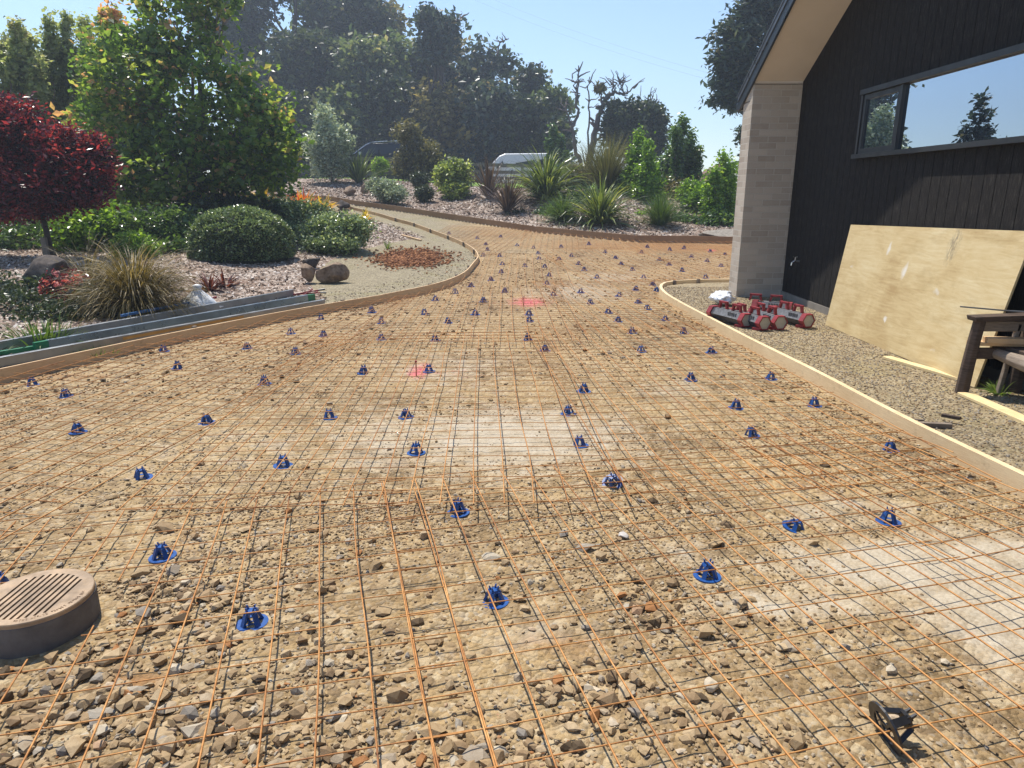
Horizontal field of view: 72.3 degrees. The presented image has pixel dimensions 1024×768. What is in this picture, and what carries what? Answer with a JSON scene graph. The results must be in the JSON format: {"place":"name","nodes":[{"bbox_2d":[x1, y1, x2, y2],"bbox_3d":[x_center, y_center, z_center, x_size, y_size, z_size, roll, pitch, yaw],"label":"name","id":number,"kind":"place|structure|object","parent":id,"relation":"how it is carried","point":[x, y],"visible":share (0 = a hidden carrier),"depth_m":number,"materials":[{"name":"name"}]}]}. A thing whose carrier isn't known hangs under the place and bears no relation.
{"place":"outdoors","nodes":[
{"label":"outdoors","id":0,"kind":"place"},
{"bbox_2d":[0,0,759,182],"label":"sky","id":1,"kind":"structure","parent":0,"point":[665,30],"materials":[{"name":"blue"}]},
{"bbox_2d":[344,243,468,273],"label":"loose soil","id":2,"kind":"structure","parent":0,"point":[406,257],"depth_m":14.10,"materials":[{"name":"brown soil"}]},
{"bbox_2d":[0,178,1023,767],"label":"ground","id":3,"kind":"structure","parent":0,"point":[974,654],"depth_m":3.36,"materials":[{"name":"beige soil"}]},
{"bbox_2d":[0,215,55,250],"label":"garden shrub","id":4,"kind":"object","parent":3,"relation":"on","point":[10,236],"visible":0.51,"depth_m":13.71,"materials":[{"name":"green plant"}]},
{"bbox_2d":[0,15,56,198],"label":"upright tree","id":5,"kind":"object","parent":3,"relation":"on","point":[24,68],"visible":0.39,"depth_m":17.68,"materials":[{"name":"green plant"}]},
{"bbox_2d":[0,268,79,322],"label":"garden shrub","id":6,"kind":"object","parent":3,"relation":"on","point":[17,292],"visible":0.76,"depth_m":8.28,"materials":[{"name":"green plant"}]},
{"bbox_2d":[0,311,86,349],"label":"garden weed","id":7,"kind":"object","parent":3,"relation":"on","point":[48,331],"visible":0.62,"depth_m":6.75,"materials":[{"name":"green plant"}]},
{"bbox_2d":[23,255,69,286],"bbox_3d":[-6.221,-1.468,9.395,0.605,0.498,0.428,3,16,11],"label":"garden rock","id":8,"kind":"object","parent":3,"relation":"on","point":[40,265],"visible":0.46,"depth_m":9.23,"materials":[{"name":"grey stone"}]},
{"bbox_2d":[0,569,100,658],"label":"drain grate","id":9,"kind":"object","parent":3,"relation":"in","point":[44,611],"visible":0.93,"depth_m":2.44,"materials":[{"name":"plastic"}]},
{"bbox_2d":[0,90,129,255],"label":"red maple","id":10,"kind":"object","parent":3,"relation":"on","point":[51,171],"visible":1,"depth_m":11.69,"materials":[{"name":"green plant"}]},
{"bbox_2d":[34,6,95,134],"bbox_3d":[-12.171,-7.350,19.242,2.773,5.534,1.738,0,15,0],"label":"upright tree","id":11,"kind":"object","parent":3,"relation":"on","point":[61,97],"visible":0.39,"depth_m":18.89,"materials":[{"name":"green plant"}]},
{"bbox_2d":[35,265,96,304],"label":"flowering shrub","id":12,"kind":"object","parent":3,"relation":"on","point":[54,282],"visible":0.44,"depth_m":8.76,"materials":[{"name":"red plant"}]},
{"bbox_2d":[29,274,111,321],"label":"garden shrub","id":13,"kind":"object","parent":3,"relation":"on","point":[67,311],"visible":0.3,"depth_m":7.95,"materials":[{"name":"green plant"}]},
{"bbox_2d":[10,230,137,285],"bbox_3d":[-5.936,-1.595,9.746,1.920,1.197,1.825,7,17,23],"label":"shrub","id":14,"kind":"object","parent":3,"relation":"on","point":[88,262],"depth_m":9.78,"materials":[{"name":"green plant"}]},
{"bbox_2d":[35,199,138,252],"bbox_3d":[-8.089,-2.958,13.582,1.750,1.262,1.825,0,15,0],"label":"garden shrub","id":15,"kind":"object","parent":3,"relation":"on","point":[75,226],"visible":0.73,"depth_m":13.19,"materials":[{"name":"green plant"}]},
{"bbox_2d":[77,0,133,202],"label":"upright tree","id":16,"kind":"object","parent":3,"relation":"on","point":[106,12],"visible":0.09,"depth_m":16.45,"materials":[{"name":"green plant"}]},
{"bbox_2d":[36,237,227,324],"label":"tussock grass","id":17,"kind":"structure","parent":3,"relation":"on","point":[135,287],"depth_m":8.05,"materials":[{"name":"green plant"}]},
{"bbox_2d":[106,228,165,259],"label":"garden shrub","id":18,"kind":"object","parent":3,"relation":"on","point":[137,239],"visible":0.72,"depth_m":12.23,"materials":[{"name":"green plant"}]},
{"bbox_2d":[0,289,293,349],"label":"steel beam","id":19,"kind":"structure","parent":3,"relation":"on","point":[8,343],"depth_m":7.78,"materials":[{"name":"grey metal"}]},
{"bbox_2d":[96,199,205,253],"bbox_3d":[-6.955,-2.903,13.694,2.242,1.371,2.100,0,15,0],"label":"garden shrub","id":20,"kind":"object","parent":3,"relation":"on","point":[170,225],"visible":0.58,"depth_m":13.40,"materials":[{"name":"green plant"}]},
{"bbox_2d":[0,299,324,366],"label":"steel beam","id":21,"kind":"structure","parent":3,"relation":"on","point":[25,357],"depth_m":6.88,"materials":[{"name":"grey metal"}]},
{"bbox_2d":[32,294,314,349],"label":"steel beam","id":22,"kind":"structure","parent":3,"relation":"on","point":[103,333],"depth_m":7.61,"materials":[{"name":"metal"}]},
{"bbox_2d":[0,335,362,539],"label":"rebar mesh","id":23,"kind":"object","parent":3,"relation":"on","point":[134,405],"visible":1,"depth_m":5.04,"materials":[{"name":"metal"}]},
{"bbox_2d":[50,0,314,212],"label":"garden tree","id":24,"kind":"object","parent":3,"relation":"on","point":[230,156],"visible":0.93,"depth_m":15.04,"materials":[{"name":"green plant"}]},
{"bbox_2d":[0,294,383,384],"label":"form board","id":25,"kind":"object","parent":3,"relation":"on","point":[76,357],"visible":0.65,"depth_m":7.08,"materials":[{"name":"brown wood"}]},
{"bbox_2d":[149,187,288,220],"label":"garden shrub","id":26,"kind":"object","parent":3,"relation":"on","point":[224,201],"visible":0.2,"depth_m":15.13,"materials":[{"name":"green plant"}]},
{"bbox_2d":[191,0,284,130],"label":"forest tree","id":27,"kind":"object","parent":3,"relation":"on","point":[254,23],"visible":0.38,"depth_m":51.53,"materials":[{"name":"green plant"}]},
{"bbox_2d":[184,204,296,263],"bbox_3d":[-5.042,-2.789,13.007,2.019,1.097,1.871,0,15,0],"label":"clipped shrub","id":28,"kind":"object","parent":3,"relation":"on","point":[242,234],"visible":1,"depth_m":12.43,"materials":[{"name":"green plant"}]},
{"bbox_2d":[0,479,498,767],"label":"rebar mesh","id":29,"kind":"object","parent":3,"relation":"on","point":[164,682],"visible":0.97,"depth_m":2.36,"materials":[{"name":"metal"}]},
{"bbox_2d":[236,604,268,630],"bbox_3d":[-0.937,0.830,2.522,0.112,0.070,0.112,-2,16,-6],"label":"bar chair","id":30,"kind":"object","parent":3,"relation":"on","point":[241,623],"visible":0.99,"depth_m":2.51,"materials":[{"name":"blue plastic"}]},
{"bbox_2d":[211,44,315,129],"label":"forest tree","id":31,"kind":"object","parent":3,"relation":"on","point":[275,74],"visible":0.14,"depth_m":46.97,"materials":[{"name":"green plant"}]},
{"bbox_2d":[163,295,418,345],"bbox_3d":[-2.390,-0.833,8.446,1.828,0.032,3.343,2,15,6],"label":"rebar mesh","id":32,"kind":"object","parent":3,"relation":"on","point":[314,322],"visible":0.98,"depth_m":7.84,"materials":[{"name":"metal"}]},
{"bbox_2d":[253,194,332,241],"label":"silvery shrub","id":33,"kind":"object","parent":3,"relation":"on","point":[297,209],"visible":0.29,"depth_m":16.22,"materials":[{"name":"green plant"}]},
{"bbox_2d":[247,21,351,177],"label":"forest tree","id":34,"kind":"object","parent":3,"relation":"on","point":[309,55],"visible":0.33,"depth_m":47.90,"materials":[{"name":"green plant"}]},
{"bbox_2d":[270,84,337,177],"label":"forest tree","id":35,"kind":"object","parent":3,"relation":"on","point":[301,101],"visible":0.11,"depth_m":45.67,"materials":[{"name":"green plant"}]},
{"bbox_2d":[260,0,354,95],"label":"forest tree","id":36,"kind":"object","parent":3,"relation":"on","point":[320,15],"visible":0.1,"depth_m":53.34,"materials":[{"name":"green plant"}]},
{"bbox_2d":[285,0,368,71],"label":"forest tree","id":37,"kind":"object","parent":3,"relation":"on","point":[303,5],"visible":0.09,"depth_m":54.00,"materials":[{"name":"green plant"}]},
{"bbox_2d":[298,100,357,183],"bbox_3d":[-7.761,-10.073,29.367,2.167,3.446,2.115,14,21,42],"label":"silver shrub","id":38,"kind":"object","parent":3,"relation":"on","point":[327,148],"visible":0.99,"depth_m":29.16,"materials":[{"name":"green plant"}]},
{"bbox_2d":[315,262,349,282],"bbox_3d":[-2.869,-1.767,11.115,0.495,0.310,0.364,-14,21,-42],"label":"garden rock","id":39,"kind":"object","parent":3,"relation":"on","point":[335,272],"visible":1,"depth_m":11.01,"materials":[{"name":"stone"}]},
{"bbox_2d":[299,81,374,177],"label":"forest tree","id":40,"kind":"object","parent":3,"relation":"on","point":[344,111],"visible":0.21,"depth_m":46.52,"materials":[{"name":"green plant"}]},
{"bbox_2d":[294,208,381,255],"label":"silvery shrub","id":41,"kind":"object","parent":3,"relation":"on","point":[332,233],"visible":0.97,"depth_m":14.41,"materials":[{"name":"green plant"}]},
{"bbox_2d":[332,148,388,182],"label":"flax plant","id":42,"kind":"object","parent":3,"relation":"on","point":[358,173],"visible":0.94,"depth_m":29.39,"materials":[{"name":"green plant"}]},
{"bbox_2d":[325,23,401,178],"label":"forest tree","id":43,"kind":"object","parent":3,"relation":"on","point":[365,54],"visible":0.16,"depth_m":47.94,"materials":[{"name":"green plant"}]},
{"bbox_2d":[0,178,735,355],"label":"bark mulch","id":44,"kind":"object","parent":3,"relation":"on","point":[281,262],"visible":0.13,"depth_m":17.33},
{"bbox_2d":[697,146,738,217],"bbox_3d":[6.404,-5.729,21.060,1.346,2.696,2.031,9,18,29],"label":"sapling tree","id":45,"kind":"object","parent":44,"relation":"on","point":[719,193],"visible":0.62,"depth_m":20.73,"materials":[{"name":"green plant"}]},
{"bbox_2d":[339,0,396,88],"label":"forest tree","id":46,"kind":"object","parent":3,"relation":"on","point":[362,11],"visible":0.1,"depth_m":52.76,"materials":[{"name":"green plant"}]},
{"bbox_2d":[112,332,631,511],"bbox_3d":[-0.729,0.018,5.329,2.444,0.028,4.233,-1,15,-2],"label":"rebar mesh","id":47,"kind":"object","parent":3,"relation":"on","point":[474,430],"visible":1,"depth_m":4.36,"materials":[{"name":"metal"}]},
{"bbox_2d":[343,139,420,177],"bbox_3d":[-6.554,-11.607,36.221,5.250,1.910,2.170,0,15,0],"label":"dark station wagon","id":48,"kind":"object","parent":3,"relation":"on","point":[378,149],"visible":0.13,"depth_m":35.28,"materials":[{"name":"paint"}]},
{"bbox_2d":[362,174,410,204],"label":"ground cover","id":49,"kind":"object","parent":3,"relation":"on","point":[387,190],"visible":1,"depth_m":23.84,"materials":[{"name":"green plant"}]},
{"bbox_2d":[372,0,415,100],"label":"forest tree","id":50,"kind":"object","parent":3,"relation":"on","point":[399,24],"visible":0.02,"depth_m":54.42,"materials":[{"name":"green plant"}]},
{"bbox_2d":[343,65,445,178],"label":"forest tree","id":51,"kind":"object","parent":3,"relation":"on","point":[388,95],"visible":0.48,"depth_m":47.10,"materials":[{"name":"green plant"}]},
{"bbox_2d":[371,26,423,115],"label":"forest tree","id":52,"kind":"object","parent":3,"relation":"on","point":[399,52],"visible":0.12,"depth_m":49.25,"materials":[{"name":"green plant"}]},
{"bbox_2d":[285,156,543,181],"bbox_3d":[1.979,-10.296,36.352,26.201,2.620,0.553,-5,16,-16],"label":"paddock fence","id":53,"kind":"object","parent":3,"relation":"on","point":[390,172],"visible":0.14,"depth_m":35.15,"materials":[{"name":"wood"}]},
{"bbox_2d":[388,117,444,180],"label":"weeping shrub","id":54,"kind":"object","parent":3,"relation":"on","point":[424,160],"visible":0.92,"depth_m":31.02,"materials":[{"name":"green plant"}]},
{"bbox_2d":[405,29,454,143],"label":"forest tree","id":55,"kind":"object","parent":3,"relation":"on","point":[421,72],"visible":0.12,"depth_m":50.28,"materials":[{"name":"green plant"}]},
{"bbox_2d":[384,223,478,301],"bbox_3d":[-1.505,-2.826,14.799,1.575,0.702,10.292,-1,15,-5],"label":"form board","id":56,"kind":"object","parent":3,"relation":"on","point":[435,287],"visible":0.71,"depth_m":11.51,"materials":[{"name":"brown wood"}]},
{"bbox_2d":[407,1,473,146],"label":"forest tree","id":57,"kind":"object","parent":3,"relation":"on","point":[440,34],"visible":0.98,"depth_m":46.11,"materials":[{"name":"green plant"}]},
{"bbox_2d":[399,76,485,179],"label":"forest tree","id":58,"kind":"object","parent":3,"relation":"on","point":[442,106],"visible":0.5,"depth_m":47.26,"materials":[{"name":"green plant"}]},
{"bbox_2d":[430,154,476,200],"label":"yellow green shrub","id":59,"kind":"object","parent":3,"relation":"on","point":[452,180],"visible":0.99,"depth_m":25.01,"materials":[{"name":"green plant"}]},
{"bbox_2d":[205,193,732,242],"bbox_3d":[0.337,-4.913,20.187,34.336,1.455,4.413,4,16,13],"label":"form board","id":60,"kind":"object","parent":3,"relation":"on","point":[643,238],"visible":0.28,"depth_m":18.70,"materials":[{"name":"brown wood"}]},
{"bbox_2d":[349,286,588,341],"bbox_3d":[-0.456,-0.989,9.042,2.466,0.031,4.248,0,15,0],"label":"rebar mesh","id":61,"kind":"object","parent":3,"relation":"on","point":[499,319],"visible":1,"depth_m":8.33,"materials":[{"name":"metal"}]},
{"bbox_2d":[444,32,512,134],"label":"forest tree","id":62,"kind":"object","parent":3,"relation":"on","point":[481,63],"visible":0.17,"depth_m":51.35,"materials":[{"name":"green plant"}]},
{"bbox_2d":[440,71,525,182],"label":"forest tree","id":63,"kind":"object","parent":3,"relation":"on","point":[482,110],"visible":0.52,"depth_m":47.35,"materials":[{"name":"green plant"}]},
{"bbox_2d":[438,225,531,254],"bbox_3d":[-1.012,-3.587,17.253,2.443,0.418,4.384,3,16,12],"label":"rebar mesh","id":64,"kind":"object","parent":3,"relation":"on","point":[483,250],"visible":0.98,"depth_m":17.66,"materials":[{"name":"metal"}]},
{"bbox_2d":[464,155,516,198],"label":"flax plant","id":65,"kind":"object","parent":3,"relation":"on","point":[487,181],"visible":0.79,"depth_m":24.31,"materials":[{"name":"brown plant"}]},
{"bbox_2d":[477,168,541,212],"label":"flax plant","id":66,"kind":"object","parent":3,"relation":"on","point":[507,201],"visible":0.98,"depth_m":21.87,"materials":[{"name":"brown plant"}]},
{"bbox_2d":[448,253,571,286],"bbox_3d":[-0.029,-2.174,13.069,2.129,0.156,4.412,0,15,0],"label":"rebar mesh","id":67,"kind":"object","parent":3,"relation":"on","point":[508,271],"visible":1,"depth_m":12.14,"materials":[{"name":"metal"}]},
{"bbox_2d":[491,43,533,97],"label":"forest tree","id":68,"kind":"object","parent":3,"relation":"on","point":[516,62],"visible":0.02,"depth_m":52.63,"materials":[{"name":"green plant"}]},
{"bbox_2d":[474,92,556,162],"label":"forest tree","id":69,"kind":"object","parent":3,"relation":"on","point":[523,117],"visible":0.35,"depth_m":47.25,"materials":[{"name":"green plant"}]},
{"bbox_2d":[484,153,557,183],"bbox_3d":[0.592,-12.034,39.733,4.730,1.930,2.080,0,15,0],"label":"white van","id":70,"kind":"object","parent":3,"relation":"on","point":[516,158],"visible":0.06,"depth_m":38.82,"materials":[{"name":"paint"}]},
{"bbox_2d":[505,61,552,99],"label":"forest tree","id":71,"kind":"object","parent":3,"relation":"on","point":[531,78],"visible":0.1,"depth_m":51.07,"materials":[{"name":"green plant"}]},
{"bbox_2d":[496,145,600,204],"bbox_3d":[1.191,-6.722,23.225,3.740,2.405,3.865,0,15,0],"label":"flax plant","id":72,"kind":"object","parent":3,"relation":"on","point":[548,180],"visible":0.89,"depth_m":22.73,"materials":[{"name":"green plant"}]},
{"bbox_2d":[526,112,577,163],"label":"forest tree","id":73,"kind":"object","parent":3,"relation":"on","point":[560,123],"visible":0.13,"depth_m":46.98,"materials":[{"name":"green plant"}]},
{"bbox_2d":[530,78,583,163],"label":"forest tree","id":74,"kind":"object","parent":3,"relation":"on","point":[555,95],"visible":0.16,"depth_m":49.29,"materials":[{"name":"green plant"}]},
{"bbox_2d":[543,122,570,173],"bbox_3d":[2.397,-11.809,36.206,1.717,3.166,1.968,0,15,0],"label":"sapling tree","id":75,"kind":"object","parent":3,"relation":"on","point":[557,139],"visible":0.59,"depth_m":35.82,"materials":[{"name":"green plant"}]},
{"bbox_2d":[530,189,589,224],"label":"flax plant","id":76,"kind":"object","parent":3,"relation":"on","point":[556,210],"visible":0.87,"depth_m":20.21,"materials":[{"name":"green plant"}]},
{"bbox_2d":[519,232,625,249],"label":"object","id":77,"kind":"object","parent":3,"relation":"on","point":[546,246],"visible":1,"depth_m":16.49,"materials":[{"name":"metal"}]},
{"bbox_2d":[554,62,598,163],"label":"dead tree","id":78,"kind":"object","parent":3,"relation":"on","point":[572,125],"visible":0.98,"depth_m":41.23,"materials":[{"name":"brown wood"}]},
{"bbox_2d":[559,127,640,189],"bbox_3d":[3.325,-7.735,24.056,4.000,2.122,3.919,0,15,0],"label":"plume bush","id":79,"kind":"object","parent":3,"relation":"on","point":[610,163],"visible":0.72,"depth_m":23.63,"materials":[{"name":"green plant"}]},
{"bbox_2d":[550,170,651,230],"bbox_3d":[2.487,-5.003,19.816,2.961,2.050,3.021,0,15,0],"label":"flax plant","id":80,"kind":"object","parent":3,"relation":"on","point":[602,209],"visible":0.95,"depth_m":19.54,"materials":[{"name":"green plant"}]},
{"bbox_2d":[532,279,709,331],"bbox_3d":[1.528,-1.157,9.622,2.458,0.035,4.611,0,15,0],"label":"rebar mesh","id":81,"kind":"object","parent":3,"relation":"on","point":[555,284],"visible":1,"depth_m":9.23,"materials":[{"name":"metal"}]},
{"bbox_2d":[586,70,673,165],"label":"tree","id":82,"kind":"object","parent":3,"relation":"on","point":[625,118],"visible":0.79,"depth_m":41.68,"materials":[{"name":"green plant"}]},
{"bbox_2d":[536,247,726,282],"bbox_3d":[2.092,-2.408,13.844,2.443,0.208,4.692,-2,15,-9],"label":"rebar mesh","id":83,"kind":"object","parent":3,"relation":"on","point":[589,258],"visible":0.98,"depth_m":13.52,"materials":[{"name":"metal"}]},
{"bbox_2d":[615,123,671,201],"bbox_3d":[4.361,-6.903,22.986,1.910,3.140,2.103,0,15,0],"label":"sapling tree","id":84,"kind":"object","parent":3,"relation":"on","point":[643,168],"visible":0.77,"depth_m":22.78,"materials":[{"name":"green plant"}]},
{"bbox_2d":[627,188,696,228],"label":"flax plant","id":85,"kind":"object","parent":3,"relation":"on","point":[660,214],"visible":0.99,"depth_m":19.58,"materials":[{"name":"green plant"}]},
{"bbox_2d":[659,111,706,187],"bbox_3d":[5.994,-7.874,24.809,1.870,3.321,2.034,0,15,0],"label":"sapling tree","id":86,"kind":"object","parent":3,"relation":"on","point":[683,157],"visible":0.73,"depth_m":24.49,"materials":[{"name":"green plant"}]},
{"bbox_2d":[671,175,704,212],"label":"garden shrub","id":87,"kind":"object","parent":3,"relation":"on","point":[691,191],"visible":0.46,"depth_m":22.05,"materials":[{"name":"green plant"}]},
{"bbox_2d":[652,254,730,276],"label":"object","id":88,"kind":"object","parent":3,"relation":"on","point":[686,264],"visible":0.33,"depth_m":14.12,"materials":[{"name":"metal"}]},
{"bbox_2d":[378,445,1023,767],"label":"rebar mesh","id":89,"kind":"object","parent":3,"relation":"on","point":[785,684],"visible":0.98,"depth_m":2.49,"materials":[{"name":"metal"}]},
{"bbox_2d":[690,208,734,227],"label":"bank shrub","id":90,"kind":"object","parent":3,"relation":"on","point":[715,218],"visible":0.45,"depth_m":20.14,"materials":[{"name":"green plant"}]},
{"bbox_2d":[706,300,750,326],"bbox_3d":[2.444,-0.800,7.892,0.188,0.235,0.640,-5,16,-19],"label":"site light","id":91,"kind":"object","parent":3,"relation":"on","point":[740,317],"visible":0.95,"depth_m":7.81,"materials":[{"name":"red plastic"}]},
{"bbox_2d":[695,0,782,118],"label":"conifer tree","id":92,"kind":"object","parent":3,"relation":"on","point":[742,31],"visible":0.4,"depth_m":29.78,"materials":[{"name":"green plant"}]},
{"bbox_2d":[729,303,771,329],"bbox_3d":[2.597,-0.753,7.731,0.188,0.235,0.620,-5,16,-17],"label":"site light","id":93,"kind":"object","parent":3,"relation":"on","point":[758,321],"visible":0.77,"depth_m":7.52,"materials":[{"name":"red plastic"}]},
{"bbox_2d":[524,323,1000,495],"bbox_3d":[1.372,-0.072,5.704,2.102,0.024,4.538,-1,15,-5],"label":"rebar mesh","id":94,"kind":"object","parent":3,"relation":"on","point":[724,405],"visible":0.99,"depth_m":4.79,"materials":[{"name":"metal"}]},
{"bbox_2d":[747,302,787,329],"bbox_3d":[2.813,-0.760,7.757,0.188,0.235,0.600,-3,16,-11],"label":"site light","id":95,"kind":"object","parent":3,"relation":"on","point":[779,322],"visible":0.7,"depth_m":7.54,"materials":[{"name":"red plastic"}]},
{"bbox_2d":[766,301,814,327],"bbox_3d":[3.126,-0.795,7.891,0.188,0.235,0.640,-5,16,-16],"label":"site light","id":96,"kind":"object","parent":3,"relation":"on","point":[801,319],"visible":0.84,"depth_m":7.72,"materials":[{"name":"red plastic"}]},
{"bbox_2d":[659,279,1023,497],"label":"form board","id":97,"kind":"object","parent":3,"relation":"on","point":[1008,474],"visible":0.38,"depth_m":4.87,"materials":[{"name":"brown wood"}]},
{"bbox_2d":[728,0,1023,390],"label":"house","id":98,"kind":"structure","parent":3,"relation":"on","point":[905,113],"depth_m":7.46,"materials":[{"name":"black wood"}]},
{"bbox_2d":[851,43,1023,158],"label":"window","id":99,"kind":"structure","parent":98,"relation":"in","point":[981,104],"depth_m":6.12,"materials":[{"name":"glass"}]},
{"bbox_2d":[731,422,1023,595],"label":"rebar mesh","id":100,"kind":"object","parent":3,"relation":"on","point":[996,579],"visible":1,"depth_m":3.52,"materials":[{"name":"metal"}]},
{"bbox_2d":[868,701,919,754],"bbox_3d":[1.086,0.949,1.966,0.091,0.143,0.143,-18,11,-2],"label":"bar chair","id":101,"kind":"object","parent":3,"relation":"on","point":[904,718],"visible":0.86,"depth_m":1.95,"materials":[{"name":"black plastic"}]},
{"bbox_2d":[882,356,956,379],"bbox_3d":[3.441,-0.134,5.863,0.085,0.026,0.828,-4,16,-14],"label":"timber board","id":102,"kind":"object","parent":3,"relation":"on","point":[916,365],"visible":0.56,"depth_m":5.89,"materials":[{"name":"yellow wood"}]},
{"bbox_2d":[825,225,1023,387],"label":"plywood sheet","id":103,"kind":"object","parent":3,"relation":"on","point":[905,292],"visible":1,"depth_m":6.15,"materials":[{"name":"beige wood"}]},
{"bbox_2d":[954,312,1023,393],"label":"rustic bench","id":104,"kind":"object","parent":3,"relation":"on","point":[1007,356],"visible":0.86,"depth_m":5.04,"materials":[{"name":"brown wood"}]},
{"bbox_2d":[957,392,1023,423],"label":"timber board","id":105,"kind":"object","parent":3,"relation":"on","point":[997,408],"visible":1,"depth_m":4.79,"materials":[{"name":"yellow wood"}]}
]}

